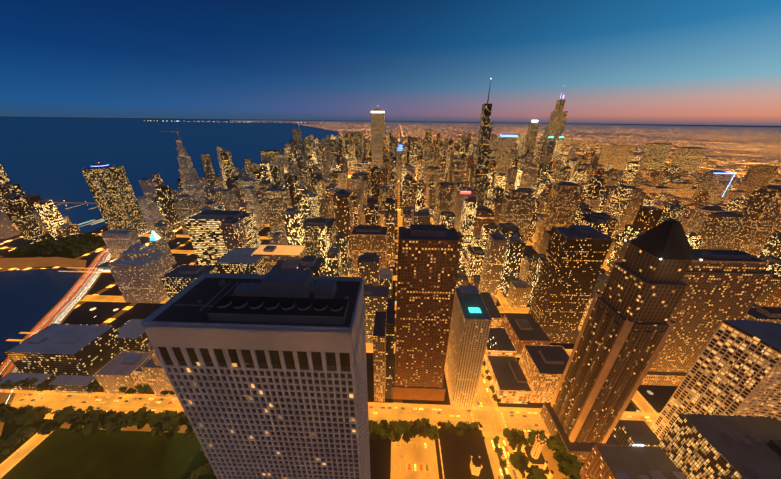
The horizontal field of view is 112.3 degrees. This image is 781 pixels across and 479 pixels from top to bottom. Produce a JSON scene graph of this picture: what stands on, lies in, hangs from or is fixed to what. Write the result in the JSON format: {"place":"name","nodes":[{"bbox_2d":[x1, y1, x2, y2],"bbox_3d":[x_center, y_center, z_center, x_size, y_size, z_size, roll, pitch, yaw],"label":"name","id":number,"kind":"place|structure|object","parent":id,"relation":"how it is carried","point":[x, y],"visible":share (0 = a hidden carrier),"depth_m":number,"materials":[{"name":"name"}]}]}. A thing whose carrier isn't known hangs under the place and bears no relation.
{"place":"outdoors","nodes":[
{"label":"outdoors","id":0,"kind":"place"},
{"bbox_2d":[0,267,83,360],"bbox_3d":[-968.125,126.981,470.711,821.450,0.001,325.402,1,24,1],"label":"water","id":1,"kind":"structure","parent":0,"point":[30,300],"depth_m":512.07,"materials":[{"name":"blue liquid"}]},
{"bbox_2d":[0,118,338,231],"bbox_3d":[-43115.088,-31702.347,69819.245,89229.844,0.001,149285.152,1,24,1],"label":"lake","id":2,"kind":"structure","parent":0,"point":[48,158],"depth_m":3094.48,"materials":[{"name":"blue liquid"}]},
{"bbox_2d":[13,169,244,231],"bbox_3d":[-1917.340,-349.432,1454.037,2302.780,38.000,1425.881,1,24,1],"label":"pier","id":3,"kind":"structure","parent":2,"relation":"on","point":[15,226],"depth_m":1068.00,"materials":[{"name":"grey concrete"}]},
{"bbox_2d":[0,203,659,478],"bbox_3d":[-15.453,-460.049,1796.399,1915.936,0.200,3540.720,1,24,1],"label":"street","id":4,"kind":"structure","parent":0,"point":[64,452],"depth_m":294.52,"materials":[{"name":"asphalt"}]},
{"bbox_2d":[1,387,539,461],"bbox_3d":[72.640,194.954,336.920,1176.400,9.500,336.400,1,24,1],"label":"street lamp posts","id":5,"kind":"object","parent":4,"relation":"on","point":[180,427],"visible":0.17,"depth_m":317.71,"materials":[{"name":"black metal"}]},
{"bbox_2d":[0,222,651,478],"bbox_3d":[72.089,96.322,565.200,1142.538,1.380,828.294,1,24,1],"label":"cars","id":6,"kind":"object","parent":4,"relation":"on","point":[409,468],"visible":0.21,"depth_m":316.27,"materials":[{"name":"metal"}]},
{"bbox_2d":[0,96,735,460],"bbox_3d":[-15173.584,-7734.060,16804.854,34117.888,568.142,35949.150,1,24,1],"label":"lights","id":7,"kind":"object","parent":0,"point":[472,310],"visible":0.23,"depth_m":587.94,"materials":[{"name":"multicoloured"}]},
{"bbox_2d":[0,120,780,478],"bbox_3d":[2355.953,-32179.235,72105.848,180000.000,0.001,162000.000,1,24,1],"label":"ground","id":8,"kind":"structure","parent":0,"point":[742,146],"depth_m":2794.06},
{"bbox_2d":[0,232,581,478],"bbox_3d":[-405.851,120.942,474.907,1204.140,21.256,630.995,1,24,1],"label":"trees","id":9,"kind":"object","parent":8,"relation":"on","point":[92,421],"visible":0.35,"depth_m":288.89,"materials":[{"name":"green plant"}]},
{"bbox_2d":[0,205,780,478],"bbox_3d":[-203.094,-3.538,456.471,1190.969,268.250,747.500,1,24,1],"label":"buildings","id":10,"kind":"structure","parent":8,"relation":"on","point":[254,365],"depth_m":215.55,"materials":[{"name":"concrete"}]},
{"bbox_2d":[0,132,780,342],"bbox_3d":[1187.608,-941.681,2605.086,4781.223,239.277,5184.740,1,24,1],"label":"city blocks","id":11,"kind":"structure","parent":8,"relation":"on","point":[490,260],"depth_m":787.06,"materials":[{"name":"grey concrete"}]},
{"bbox_2d":[81,81,780,385],"bbox_3d":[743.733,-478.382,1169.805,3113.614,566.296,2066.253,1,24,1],"label":"buildings","id":12,"kind":"structure","parent":8,"relation":"on","point":[728,277],"depth_m":610.91,"materials":[{"name":"grey concrete"}]},
{"bbox_2d":[0,0,780,126],"label":"sky","id":13,"kind":"structure","parent":0,"point":[617,62],"materials":[{"name":"blue"}]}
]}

